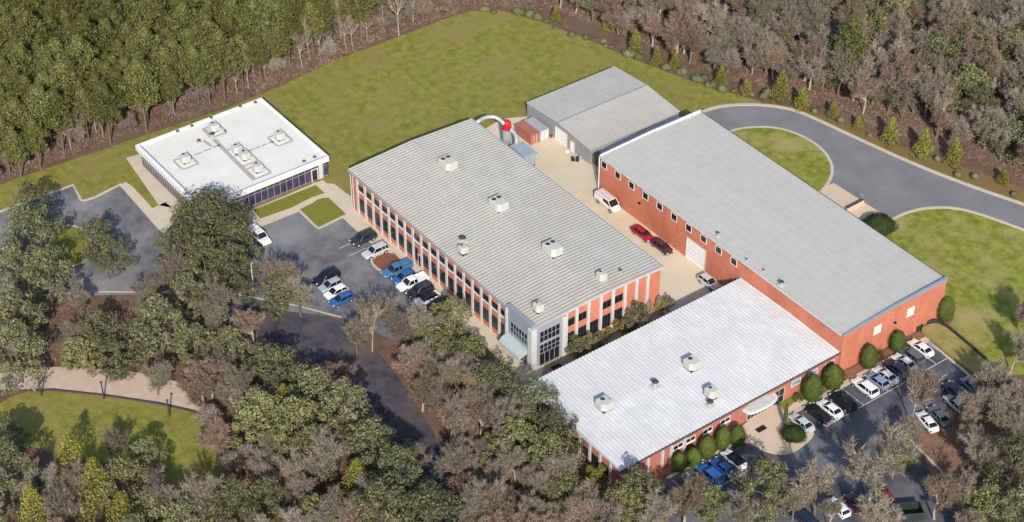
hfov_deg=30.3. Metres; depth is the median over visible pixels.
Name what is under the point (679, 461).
oval shrub
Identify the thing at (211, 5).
pine tree
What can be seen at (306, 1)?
pine tree
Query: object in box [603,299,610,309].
window
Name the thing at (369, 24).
slim tree
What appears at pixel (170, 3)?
pine tree
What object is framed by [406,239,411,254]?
window
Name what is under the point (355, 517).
bare tree
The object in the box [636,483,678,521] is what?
bare tree
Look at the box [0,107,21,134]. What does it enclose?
pine tree
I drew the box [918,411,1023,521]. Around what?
leafy island
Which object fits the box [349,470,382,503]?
ivy clad tree
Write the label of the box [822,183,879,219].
loading apron
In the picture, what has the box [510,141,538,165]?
canopy
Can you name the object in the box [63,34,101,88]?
pine tree
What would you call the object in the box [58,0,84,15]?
pine tree
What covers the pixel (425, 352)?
ivy clad tree
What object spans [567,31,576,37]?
hedge shrub
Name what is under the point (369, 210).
window
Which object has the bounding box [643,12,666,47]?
bare tree
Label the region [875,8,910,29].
bare tree
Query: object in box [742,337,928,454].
entrance pad
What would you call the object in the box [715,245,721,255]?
window
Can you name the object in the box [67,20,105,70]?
pine tree
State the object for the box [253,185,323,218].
lawn strip
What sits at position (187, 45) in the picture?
pine tree
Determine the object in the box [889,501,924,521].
waste skip
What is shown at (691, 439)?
window
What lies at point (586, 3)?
ivy clad tree
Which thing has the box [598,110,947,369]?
brick warehouse
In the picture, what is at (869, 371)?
kerb
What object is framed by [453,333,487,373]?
evergreen tree
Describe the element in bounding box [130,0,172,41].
pine tree
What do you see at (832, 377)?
oval shrub
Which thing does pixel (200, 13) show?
pine tree
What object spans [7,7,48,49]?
pine tree
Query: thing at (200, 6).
pine tree
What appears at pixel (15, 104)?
pine tree
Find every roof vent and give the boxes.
[208,132,215,139]
[456,235,468,243]
[649,379,660,390]
[704,399,714,409]
[777,280,785,287]
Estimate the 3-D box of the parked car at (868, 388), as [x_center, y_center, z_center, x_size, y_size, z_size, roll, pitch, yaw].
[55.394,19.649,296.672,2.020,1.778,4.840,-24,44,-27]
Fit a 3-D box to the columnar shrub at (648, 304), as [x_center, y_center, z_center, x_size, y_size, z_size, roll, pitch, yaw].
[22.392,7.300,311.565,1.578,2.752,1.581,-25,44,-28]
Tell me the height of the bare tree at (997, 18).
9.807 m
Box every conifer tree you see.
[16,484,54,521]
[52,430,90,497]
[74,456,122,521]
[105,490,146,521]
[270,383,306,435]
[339,457,377,508]
[550,5,560,24]
[601,11,613,31]
[628,29,643,55]
[650,46,661,67]
[669,52,680,70]
[713,65,728,87]
[739,78,751,95]
[769,69,790,103]
[792,86,810,112]
[827,101,838,119]
[851,116,864,131]
[880,116,899,147]
[910,127,934,159]
[941,137,962,169]
[995,168,1009,185]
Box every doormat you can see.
[550,363,561,369]
[755,425,766,432]
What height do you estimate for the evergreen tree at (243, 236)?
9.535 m
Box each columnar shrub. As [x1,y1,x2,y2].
[646,299,651,312]
[654,295,662,308]
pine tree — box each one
[0,0,26,18]
[0,1,13,25]
[0,11,33,63]
[0,40,22,68]
[0,56,10,82]
[0,84,12,114]
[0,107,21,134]
[0,116,19,174]
[1,74,14,96]
[1,96,37,160]
[1,129,28,177]
[2,68,32,109]
[5,6,37,50]
[6,41,39,84]
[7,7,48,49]
[7,73,37,113]
[15,51,39,72]
[18,0,47,14]
[18,83,62,152]
[19,0,42,35]
[21,84,48,126]
[21,119,50,169]
[28,44,57,81]
[29,41,39,70]
[32,55,67,88]
[33,71,62,130]
[34,3,61,32]
[34,15,65,39]
[35,35,78,96]
[37,86,78,150]
[38,32,51,55]
[43,0,76,19]
[46,58,83,105]
[49,0,86,27]
[51,54,88,110]
[55,7,75,37]
[56,37,78,58]
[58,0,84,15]
[58,19,75,39]
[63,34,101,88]
[64,14,106,58]
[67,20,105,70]
[68,88,97,140]
[73,12,99,33]
[75,0,98,35]
[79,50,100,103]
[80,72,114,132]
[82,0,109,23]
[89,83,123,144]
[93,0,126,27]
[94,50,114,63]
[96,18,124,57]
[96,60,122,119]
[102,10,123,57]
[103,67,133,121]
[105,54,125,70]
[109,39,127,58]
[112,0,138,19]
[113,55,130,108]
[114,21,137,61]
[118,57,160,132]
[119,12,149,44]
[119,37,149,67]
[120,0,142,24]
[124,54,161,124]
[125,25,164,66]
[125,53,159,107]
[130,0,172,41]
[148,45,188,111]
[152,1,173,28]
[154,36,165,65]
[156,26,179,48]
[157,14,176,36]
[157,62,184,117]
[158,0,185,18]
[161,37,190,98]
[165,0,198,44]
[171,0,202,28]
[178,28,198,49]
[179,45,206,103]
[181,42,198,89]
[189,8,218,49]
[189,13,225,92]
[189,26,224,82]
[189,46,221,104]
[190,1,203,18]
[195,3,221,26]
[200,28,241,99]
[202,0,222,27]
[210,0,237,25]
[215,0,250,36]
[218,13,246,55]
[219,0,246,13]
[225,34,252,86]
[236,0,271,66]
[237,0,269,35]
[248,35,269,79]
[250,0,291,56]
[264,25,291,71]
[268,0,298,53]
[270,6,303,64]
[286,0,297,21]
[293,0,308,23]
[297,0,325,54]
[305,0,330,34]
[311,0,340,42]
[329,0,356,37]
[345,0,374,40]
[373,0,390,17]
[829,15,869,87]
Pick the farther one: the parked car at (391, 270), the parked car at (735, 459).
the parked car at (391, 270)
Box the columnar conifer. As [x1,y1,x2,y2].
[783,403,788,425]
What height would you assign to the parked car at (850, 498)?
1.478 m
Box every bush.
[564,334,587,359]
[575,332,599,354]
[578,464,605,487]
[589,330,608,346]
[605,326,612,337]
[611,318,623,331]
[619,314,634,332]
[621,300,650,331]
[654,298,669,314]
[664,295,675,307]
[778,424,807,442]
[792,393,802,402]
[862,212,898,235]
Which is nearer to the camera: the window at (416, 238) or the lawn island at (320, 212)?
the window at (416, 238)
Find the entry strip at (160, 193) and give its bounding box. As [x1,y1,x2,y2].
[126,154,180,207]
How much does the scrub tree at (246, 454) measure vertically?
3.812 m
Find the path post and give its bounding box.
[99,381,104,398]
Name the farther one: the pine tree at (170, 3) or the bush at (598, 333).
the pine tree at (170, 3)
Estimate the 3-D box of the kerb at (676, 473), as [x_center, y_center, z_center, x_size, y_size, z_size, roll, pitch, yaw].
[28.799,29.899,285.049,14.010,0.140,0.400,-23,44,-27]
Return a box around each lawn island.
[49,226,91,264]
[300,197,345,226]
[732,128,830,190]
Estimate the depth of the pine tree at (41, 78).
346.80 m
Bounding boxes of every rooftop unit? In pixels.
[179,152,190,164]
[208,121,219,132]
[230,142,242,154]
[238,149,250,161]
[251,161,263,173]
[273,129,285,141]
[438,154,457,171]
[457,243,467,256]
[489,194,508,212]
[532,300,543,313]
[542,239,562,258]
[595,395,613,413]
[596,270,606,281]
[683,355,700,372]
[704,385,718,400]
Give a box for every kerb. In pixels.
[0,183,121,212]
[33,291,172,295]
[48,225,91,266]
[185,292,340,317]
[298,209,346,228]
[370,251,402,271]
[666,444,732,478]
[701,103,1023,205]
[730,126,833,192]
[789,339,983,413]
[892,206,1023,230]
[910,439,978,514]
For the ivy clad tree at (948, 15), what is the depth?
373.47 m
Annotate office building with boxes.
[347,118,663,371]
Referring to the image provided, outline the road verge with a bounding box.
[694,81,1023,202]
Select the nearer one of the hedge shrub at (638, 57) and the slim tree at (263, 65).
the slim tree at (263, 65)
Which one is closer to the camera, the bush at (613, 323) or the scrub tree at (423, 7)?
the bush at (613, 323)
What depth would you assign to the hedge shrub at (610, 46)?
376.74 m
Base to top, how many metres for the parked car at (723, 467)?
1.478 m
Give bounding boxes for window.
[358,184,363,195]
[359,198,364,213]
[366,191,371,202]
[367,205,372,220]
[374,198,378,208]
[375,212,379,226]
[381,205,386,215]
[382,218,387,233]
[389,212,394,222]
[390,225,395,240]
[397,219,402,229]
[398,232,403,247]
[405,226,411,237]
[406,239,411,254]
[414,233,419,244]
[415,247,417,260]
[422,240,427,251]
[423,254,428,269]
[430,248,436,259]
[431,261,436,276]
[439,255,444,266]
[439,268,444,283]
[447,263,453,274]
[448,276,453,291]
[456,270,461,281]
[456,283,462,298]
[464,277,470,288]
[465,291,470,304]
[473,285,479,296]
[474,299,479,314]
[482,293,488,304]
[483,306,488,322]
[491,300,497,312]
[492,314,497,330]
[500,309,504,318]
[501,322,504,334]
[510,321,526,345]
[520,355,526,364]
[539,323,559,343]
[539,336,559,354]
[568,316,574,326]
[568,330,573,343]
[578,311,586,321]
[578,325,585,337]
[581,443,587,457]
[590,319,597,332]
[591,452,597,466]
[601,160,606,170]
[601,462,608,475]
[602,312,610,328]
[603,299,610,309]
[614,307,621,321]
[615,170,620,179]
[615,293,622,303]
[628,180,633,190]
[642,191,648,200]
[656,201,662,211]
[671,211,676,222]
[673,441,683,451]
[685,223,691,232]
[686,435,695,444]
[700,234,706,243]
[703,425,712,435]
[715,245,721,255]
[720,416,729,426]
[730,256,736,267]
[791,377,800,387]
[808,368,817,375]
[825,359,834,369]
[873,324,881,335]
[906,306,914,317]
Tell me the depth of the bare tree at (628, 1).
382.95 m
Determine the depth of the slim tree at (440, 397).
287.19 m
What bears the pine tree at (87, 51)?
on the ground at (384, 344)
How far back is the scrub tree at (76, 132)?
348.19 m
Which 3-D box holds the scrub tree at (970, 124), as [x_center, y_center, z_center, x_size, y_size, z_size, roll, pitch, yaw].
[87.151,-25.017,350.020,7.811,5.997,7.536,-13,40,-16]
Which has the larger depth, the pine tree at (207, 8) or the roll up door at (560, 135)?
the pine tree at (207, 8)
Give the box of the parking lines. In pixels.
[340,244,982,488]
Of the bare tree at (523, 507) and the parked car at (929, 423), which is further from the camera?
the parked car at (929, 423)
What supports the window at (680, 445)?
in the white roofed wing
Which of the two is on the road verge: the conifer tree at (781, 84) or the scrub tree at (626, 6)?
the conifer tree at (781, 84)
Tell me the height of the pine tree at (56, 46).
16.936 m
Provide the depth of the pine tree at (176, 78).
351.66 m
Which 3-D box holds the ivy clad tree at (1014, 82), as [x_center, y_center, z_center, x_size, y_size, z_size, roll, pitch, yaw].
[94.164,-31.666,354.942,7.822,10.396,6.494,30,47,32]
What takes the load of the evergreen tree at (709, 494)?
on the front car park at (824, 444)
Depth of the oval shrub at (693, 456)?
281.88 m
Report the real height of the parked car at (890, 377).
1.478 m
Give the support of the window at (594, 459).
in the white roofed wing
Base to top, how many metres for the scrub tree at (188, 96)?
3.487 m
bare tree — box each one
[0,324,21,364]
[46,515,64,521]
[58,456,102,511]
[176,374,213,407]
[184,356,226,399]
[215,377,247,415]
[229,307,265,343]
[244,507,272,521]
[246,447,285,485]
[261,379,282,415]
[278,444,304,477]
[278,505,312,521]
[284,471,317,499]
[307,423,340,470]
[319,360,357,395]
[338,496,386,521]
[341,316,372,358]
[381,307,412,343]
[391,352,432,388]
[398,340,435,363]
[398,438,433,474]
[405,359,442,411]
[432,436,476,478]
[436,394,474,438]
[444,394,474,440]
[452,385,477,419]
[455,481,490,521]
[461,371,491,394]
[468,396,494,439]
[471,475,507,500]
[476,486,517,519]
[478,508,506,521]
[491,438,528,481]
[499,387,534,418]
[506,495,539,521]
[512,492,535,516]
[524,511,570,521]
[535,449,579,500]
[563,485,609,521]
[569,0,577,12]
[569,478,611,518]
[618,0,635,5]
[639,0,673,14]
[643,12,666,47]
[658,30,686,52]
[662,1,695,53]
[665,471,708,521]
[668,0,697,16]
[677,18,703,53]
[692,0,729,38]
[700,20,731,48]
[706,6,734,37]
[724,490,772,521]
[726,0,748,20]
[730,0,751,25]
[733,15,752,36]
[741,0,766,21]
[741,41,765,74]
[762,41,791,79]
[774,485,805,521]
[785,39,819,81]
[789,0,817,30]
[789,457,839,515]
[791,18,815,43]
[794,44,832,89]
[797,0,825,23]
[802,0,843,13]
[806,24,846,73]
[817,495,844,521]
[830,13,853,33]
[833,0,864,24]
[839,55,877,100]
[840,415,921,502]
[844,14,873,46]
[848,74,882,113]
[855,487,906,521]
[860,34,907,73]
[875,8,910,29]
[877,35,896,51]
[880,53,920,110]
[884,27,918,55]
[886,47,923,93]
[897,414,922,439]
[899,0,926,21]
[901,72,926,114]
[913,366,943,408]
[914,49,934,71]
[921,467,962,519]
[927,0,953,23]
[929,15,973,44]
[930,54,960,78]
[930,84,953,129]
[941,0,975,24]
[959,431,1009,477]
[960,52,987,80]
[961,13,987,29]
[964,0,981,14]
[969,16,986,47]
[970,356,1012,390]
[971,32,1003,60]
[975,50,1008,99]
[988,12,1018,37]
[994,444,1022,479]
[998,378,1023,419]
[1009,327,1023,371]
[1015,296,1023,343]
[1016,137,1023,158]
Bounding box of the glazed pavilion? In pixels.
[135,98,328,224]
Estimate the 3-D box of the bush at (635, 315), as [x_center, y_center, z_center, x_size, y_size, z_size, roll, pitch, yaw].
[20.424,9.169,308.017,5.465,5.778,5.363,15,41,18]
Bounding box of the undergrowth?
[0,0,1023,521]
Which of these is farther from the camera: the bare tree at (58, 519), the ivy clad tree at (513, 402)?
the ivy clad tree at (513, 402)
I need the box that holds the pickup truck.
[248,223,271,246]
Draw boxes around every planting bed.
[654,438,715,478]
[802,329,922,392]
[938,318,953,324]
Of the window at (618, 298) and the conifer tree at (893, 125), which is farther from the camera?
the conifer tree at (893, 125)
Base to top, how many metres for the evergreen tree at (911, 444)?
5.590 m
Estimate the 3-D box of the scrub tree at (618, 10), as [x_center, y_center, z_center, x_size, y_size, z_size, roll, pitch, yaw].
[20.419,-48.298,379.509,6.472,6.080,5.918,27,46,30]
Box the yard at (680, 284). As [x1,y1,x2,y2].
[486,116,722,313]
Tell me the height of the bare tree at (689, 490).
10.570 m
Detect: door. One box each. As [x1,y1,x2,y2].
[311,168,317,181]
[535,133,538,142]
[539,345,559,366]
[555,125,567,146]
[570,140,574,152]
[685,237,705,270]
[746,408,767,420]
[772,387,784,406]
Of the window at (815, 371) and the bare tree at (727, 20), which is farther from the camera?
the bare tree at (727, 20)
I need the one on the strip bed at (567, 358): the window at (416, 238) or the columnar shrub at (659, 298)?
the columnar shrub at (659, 298)
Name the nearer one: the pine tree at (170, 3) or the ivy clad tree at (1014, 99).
the ivy clad tree at (1014, 99)
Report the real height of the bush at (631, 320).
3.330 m
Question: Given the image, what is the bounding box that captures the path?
[0,367,201,410]
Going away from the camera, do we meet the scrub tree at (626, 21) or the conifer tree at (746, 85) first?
the conifer tree at (746, 85)
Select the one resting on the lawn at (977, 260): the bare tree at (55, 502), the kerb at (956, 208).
the kerb at (956, 208)
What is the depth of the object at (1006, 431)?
282.83 m
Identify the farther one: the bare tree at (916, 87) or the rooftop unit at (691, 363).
the bare tree at (916, 87)
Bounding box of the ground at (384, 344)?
[0,0,1023,521]
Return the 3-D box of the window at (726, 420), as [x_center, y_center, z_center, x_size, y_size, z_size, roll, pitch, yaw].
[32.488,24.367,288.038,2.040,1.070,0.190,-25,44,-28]
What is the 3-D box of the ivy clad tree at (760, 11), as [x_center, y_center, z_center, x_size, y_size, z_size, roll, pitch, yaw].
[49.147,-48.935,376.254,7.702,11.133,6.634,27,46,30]
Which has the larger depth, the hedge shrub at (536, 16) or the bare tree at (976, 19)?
the hedge shrub at (536, 16)
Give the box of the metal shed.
[526,66,680,164]
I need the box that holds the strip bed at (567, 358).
[506,307,665,395]
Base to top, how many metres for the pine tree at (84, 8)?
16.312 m
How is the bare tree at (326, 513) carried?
on the ground at (384, 344)
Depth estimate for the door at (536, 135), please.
350.11 m
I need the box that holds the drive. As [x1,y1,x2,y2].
[182,297,458,521]
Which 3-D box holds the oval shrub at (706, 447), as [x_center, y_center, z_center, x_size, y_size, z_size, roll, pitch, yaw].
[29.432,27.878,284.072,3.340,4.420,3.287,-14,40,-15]
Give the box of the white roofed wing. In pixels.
[527,278,840,485]
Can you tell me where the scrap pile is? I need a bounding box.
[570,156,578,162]
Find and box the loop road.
[704,106,1023,228]
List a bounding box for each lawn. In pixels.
[0,9,761,237]
[0,391,290,521]
[885,208,1023,374]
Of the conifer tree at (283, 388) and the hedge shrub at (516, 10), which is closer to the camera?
the conifer tree at (283, 388)
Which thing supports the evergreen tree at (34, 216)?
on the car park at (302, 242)
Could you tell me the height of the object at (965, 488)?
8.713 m
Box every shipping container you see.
[515,120,539,144]
[525,116,548,141]
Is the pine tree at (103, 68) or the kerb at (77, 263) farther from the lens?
the pine tree at (103, 68)
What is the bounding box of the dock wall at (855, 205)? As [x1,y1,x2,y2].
[846,193,863,211]
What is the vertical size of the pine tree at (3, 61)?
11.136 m
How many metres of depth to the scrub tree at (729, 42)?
371.14 m
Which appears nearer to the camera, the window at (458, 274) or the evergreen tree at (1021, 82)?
the window at (458, 274)
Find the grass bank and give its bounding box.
[922,323,997,387]
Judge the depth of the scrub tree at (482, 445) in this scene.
283.48 m
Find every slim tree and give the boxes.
[61,112,72,149]
[74,107,86,141]
[138,99,148,125]
[162,82,175,115]
[175,52,184,100]
[230,64,241,92]
[238,42,250,87]
[259,461,278,493]
[260,55,269,76]
[262,24,268,51]
[289,29,307,66]
[302,16,311,59]
[315,31,325,51]
[322,18,332,37]
[331,0,341,37]
[334,13,350,47]
[345,13,358,46]
[358,7,372,28]
[358,300,385,351]
[387,0,405,35]
[408,0,415,14]
[432,374,452,421]
[897,2,909,26]
[906,364,934,416]
[921,6,937,29]
[961,26,983,56]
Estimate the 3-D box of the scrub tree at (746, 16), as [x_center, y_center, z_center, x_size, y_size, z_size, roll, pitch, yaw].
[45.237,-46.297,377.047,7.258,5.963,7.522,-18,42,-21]
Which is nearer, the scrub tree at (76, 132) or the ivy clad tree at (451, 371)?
the ivy clad tree at (451, 371)
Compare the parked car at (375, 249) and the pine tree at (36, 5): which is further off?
the pine tree at (36, 5)
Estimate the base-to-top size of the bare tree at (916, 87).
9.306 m
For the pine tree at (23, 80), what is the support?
on the ground at (384, 344)
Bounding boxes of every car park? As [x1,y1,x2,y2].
[0,186,457,340]
[650,340,1023,521]
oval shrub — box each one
[671,452,687,472]
[684,447,703,468]
[696,435,718,460]
[714,426,733,450]
[729,425,746,445]
[800,374,824,402]
[820,363,846,390]
[859,344,879,368]
[888,330,907,352]
[936,296,955,321]
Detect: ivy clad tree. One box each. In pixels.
[0,502,4,521]
[16,457,59,506]
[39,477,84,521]
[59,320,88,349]
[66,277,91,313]
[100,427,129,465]
[129,275,166,307]
[138,464,176,518]
[139,360,174,394]
[150,239,189,301]
[163,480,197,520]
[184,470,223,521]
[193,275,232,329]
[199,345,221,382]
[200,301,224,336]
[205,346,237,383]
[217,516,236,521]
[221,363,257,401]
[231,383,267,432]
[254,429,282,465]
[255,254,298,293]
[279,268,314,316]
[298,423,341,489]
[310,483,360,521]
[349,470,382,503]
[354,290,382,334]
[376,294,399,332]
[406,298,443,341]
[413,339,437,370]
[436,350,475,391]
[447,427,472,452]
[464,383,494,425]
[487,399,524,446]
[491,393,526,418]
[513,461,543,492]
[521,489,559,520]
[527,464,560,502]
[575,0,601,21]
[579,495,623,521]
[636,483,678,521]
[722,13,742,39]
[742,18,769,47]
[746,0,778,29]
[769,0,790,15]
[770,3,801,41]
[781,0,799,15]
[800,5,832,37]
[828,10,840,28]
[828,43,865,95]
[879,66,908,112]
[887,80,915,119]
[889,22,920,55]
[913,25,932,70]
[916,29,949,71]
[916,61,951,119]
[929,80,955,110]
[934,12,950,22]
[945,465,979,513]
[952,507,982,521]
[954,0,979,21]
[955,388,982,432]
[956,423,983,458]
[968,104,1005,144]
[971,0,984,17]
[974,0,999,23]
[974,109,1009,149]
[977,384,1009,436]
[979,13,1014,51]
[985,117,1017,160]
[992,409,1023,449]
[993,0,1020,16]
[997,60,1022,91]
[998,68,1023,105]
[999,26,1023,65]
[1000,86,1023,122]
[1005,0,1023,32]
[1009,64,1023,83]
[1011,103,1023,132]
[1014,415,1023,439]
[1015,38,1023,74]
[1016,81,1023,103]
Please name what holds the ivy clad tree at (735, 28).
on the ground at (384, 344)
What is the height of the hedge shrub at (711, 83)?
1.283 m
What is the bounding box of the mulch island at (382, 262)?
[373,253,400,270]
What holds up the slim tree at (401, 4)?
on the ground at (384, 344)
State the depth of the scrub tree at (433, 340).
302.14 m
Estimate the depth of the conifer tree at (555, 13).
383.51 m
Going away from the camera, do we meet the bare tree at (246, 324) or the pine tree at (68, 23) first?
the bare tree at (246, 324)
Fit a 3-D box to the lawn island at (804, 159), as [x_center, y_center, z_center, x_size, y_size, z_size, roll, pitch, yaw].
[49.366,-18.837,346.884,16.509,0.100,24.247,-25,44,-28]
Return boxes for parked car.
[312,266,340,286]
[318,276,343,292]
[323,283,348,299]
[328,290,354,307]
[349,228,377,247]
[361,240,389,259]
[380,258,413,279]
[391,268,415,284]
[396,271,428,291]
[405,280,433,299]
[413,290,441,306]
[425,295,449,312]
[630,224,654,242]
[649,237,673,255]
[695,462,724,486]
[697,272,719,290]
[709,456,736,479]
[720,448,747,470]
[788,412,815,433]
[789,508,819,521]
[803,402,831,424]
[816,398,844,419]
[828,497,851,519]
[829,390,857,412]
[843,491,864,516]
[851,376,879,398]
[864,371,890,390]
[871,365,899,385]
[875,486,896,505]
[882,357,909,379]
[890,352,918,371]
[898,345,925,365]
[907,338,934,358]
[915,410,939,433]
[926,405,951,427]
[941,380,964,397]
[943,394,962,415]
[960,376,981,395]
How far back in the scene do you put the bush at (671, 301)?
312.26 m
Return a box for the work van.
[594,187,620,212]
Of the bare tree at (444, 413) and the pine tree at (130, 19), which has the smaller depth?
the bare tree at (444, 413)
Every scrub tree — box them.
[0,147,13,168]
[33,147,50,158]
[56,120,86,145]
[117,110,136,130]
[179,88,197,105]
[185,383,216,398]
[191,402,224,425]
[193,84,213,99]
[195,416,232,454]
[215,449,248,473]
[234,440,255,463]
[266,57,286,75]
[272,471,304,505]
[277,467,309,480]
[282,500,314,521]
[317,37,337,58]
[332,21,341,31]
[338,21,358,36]
[359,14,376,29]
[375,18,387,29]
[383,14,401,27]
[392,0,405,15]
[397,324,412,346]
[402,1,417,18]
[411,315,442,343]
[413,0,433,18]
[425,391,443,411]
[430,369,459,393]
[434,345,466,363]
[445,471,474,503]
[450,455,481,474]
[458,353,491,372]
[473,436,496,457]
[475,472,502,488]
[485,458,515,480]
[489,380,507,394]
[495,485,530,504]
[508,433,529,449]
[516,457,545,471]
[562,511,577,521]
[590,0,617,13]
[600,3,625,34]
[607,8,637,32]
[621,2,638,24]
[632,8,665,36]
[633,0,650,8]
[681,32,709,63]
[700,20,713,37]
[705,45,727,73]
[718,35,742,53]
[720,46,741,72]
[730,14,754,40]
[735,32,773,48]
[740,48,759,69]
[753,42,785,74]
[755,30,780,45]
[762,10,788,32]
[772,34,790,42]
[772,40,791,52]
[773,61,801,84]
[810,66,834,88]
[860,5,886,15]
[860,73,888,104]
[876,54,885,74]
[881,26,911,40]
[886,5,911,27]
[903,2,929,27]
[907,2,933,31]
[930,107,958,137]
[932,53,953,72]
[947,102,962,119]
[949,116,973,142]
[958,103,983,122]
[964,106,991,137]
[978,66,1000,92]
[990,95,1012,114]
[1012,133,1023,157]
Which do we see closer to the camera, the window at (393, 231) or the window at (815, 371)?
the window at (815, 371)
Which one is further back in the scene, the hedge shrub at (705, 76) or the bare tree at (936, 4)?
the bare tree at (936, 4)
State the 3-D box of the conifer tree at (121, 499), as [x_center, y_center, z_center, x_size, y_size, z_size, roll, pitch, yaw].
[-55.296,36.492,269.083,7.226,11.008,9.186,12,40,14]
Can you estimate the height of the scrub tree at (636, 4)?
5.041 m
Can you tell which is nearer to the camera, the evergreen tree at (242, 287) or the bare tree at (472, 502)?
the bare tree at (472, 502)
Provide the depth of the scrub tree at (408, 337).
303.41 m
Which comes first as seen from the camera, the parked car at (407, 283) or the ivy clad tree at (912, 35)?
the parked car at (407, 283)
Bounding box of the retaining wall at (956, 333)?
[916,319,995,368]
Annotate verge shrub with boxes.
[810,108,818,113]
[836,116,844,123]
[886,139,895,145]
[916,152,924,159]
[933,155,941,161]
[953,171,961,177]
[970,172,979,179]
[1010,190,1018,196]
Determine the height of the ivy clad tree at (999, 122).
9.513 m
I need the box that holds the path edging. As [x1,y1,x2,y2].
[0,388,197,412]
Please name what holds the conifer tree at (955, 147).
on the road verge
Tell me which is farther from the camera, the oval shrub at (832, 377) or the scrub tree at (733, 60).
the scrub tree at (733, 60)
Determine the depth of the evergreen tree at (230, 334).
297.03 m
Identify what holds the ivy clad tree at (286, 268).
on the ground at (384, 344)
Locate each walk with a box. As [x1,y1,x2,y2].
[120,182,179,242]
[246,180,325,226]
[313,182,544,393]
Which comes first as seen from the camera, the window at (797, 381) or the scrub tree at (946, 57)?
the window at (797, 381)
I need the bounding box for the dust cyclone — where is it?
[476,115,518,146]
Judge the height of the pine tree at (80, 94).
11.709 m
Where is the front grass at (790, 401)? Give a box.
[779,391,803,410]
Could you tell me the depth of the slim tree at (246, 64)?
362.27 m
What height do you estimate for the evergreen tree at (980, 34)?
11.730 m
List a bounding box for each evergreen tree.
[0,202,69,274]
[0,240,47,303]
[0,284,48,355]
[0,316,51,394]
[0,416,32,463]
[0,435,39,520]
[11,179,54,236]
[23,243,80,307]
[60,334,102,376]
[71,214,122,266]
[77,307,131,358]
[92,334,142,382]
[95,456,154,521]
[97,237,137,277]
[116,512,147,521]
[127,292,191,367]
[127,438,169,488]
[133,490,181,521]
[151,495,215,521]
[153,185,258,276]
[154,224,208,277]
[167,272,206,321]
[170,322,218,370]
[182,235,231,304]
[197,474,261,521]
[205,325,256,371]
[208,241,263,305]
[213,218,263,269]
[230,385,296,449]
[243,342,286,386]
[245,342,306,397]
[246,476,295,521]
[253,271,294,321]
[265,394,336,468]
[276,430,318,477]
[283,363,343,432]
[293,491,328,521]
[315,487,351,521]
[321,376,376,456]
[341,415,403,481]
[353,476,414,521]
[367,442,436,521]
[391,479,463,521]
[411,323,451,362]
[429,296,473,346]
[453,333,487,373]
[468,359,527,420]
[480,415,547,469]
[506,375,561,433]
[516,428,585,476]
[524,406,586,454]
[541,471,583,520]
[599,481,648,521]
[605,462,664,519]
[691,482,730,521]
[728,453,798,521]
[799,0,840,24]
[823,32,861,69]
[824,28,874,88]
[826,9,847,22]
[835,0,868,17]
[861,0,900,14]
[862,8,894,49]
[864,26,896,61]
[884,0,920,29]
[894,436,920,467]
[914,31,961,85]
[933,17,968,60]
[938,71,978,116]
[947,63,996,107]
[950,22,989,68]
[957,85,1001,132]
[961,479,1009,521]
[976,436,1023,515]
[979,26,1023,66]
[979,59,1011,96]
[987,481,1023,521]
[1003,71,1023,107]
[1005,103,1023,164]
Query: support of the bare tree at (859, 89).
on the ground at (384, 344)
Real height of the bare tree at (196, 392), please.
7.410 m
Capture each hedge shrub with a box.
[478,6,489,11]
[511,7,522,15]
[523,9,535,18]
[532,13,542,19]
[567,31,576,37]
[582,34,589,39]
[600,38,607,42]
[607,44,614,48]
[621,49,636,57]
[633,54,643,59]
[660,62,671,69]
[678,67,688,74]
[690,74,704,82]
[701,73,708,81]
[703,81,710,87]
[709,80,716,87]
[716,84,727,92]
[758,92,768,99]
[762,87,774,96]
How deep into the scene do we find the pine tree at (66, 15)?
367.77 m
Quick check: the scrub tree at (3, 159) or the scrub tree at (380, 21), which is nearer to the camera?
the scrub tree at (3, 159)
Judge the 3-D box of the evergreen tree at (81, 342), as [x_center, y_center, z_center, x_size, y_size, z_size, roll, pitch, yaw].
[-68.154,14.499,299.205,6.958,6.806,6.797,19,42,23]

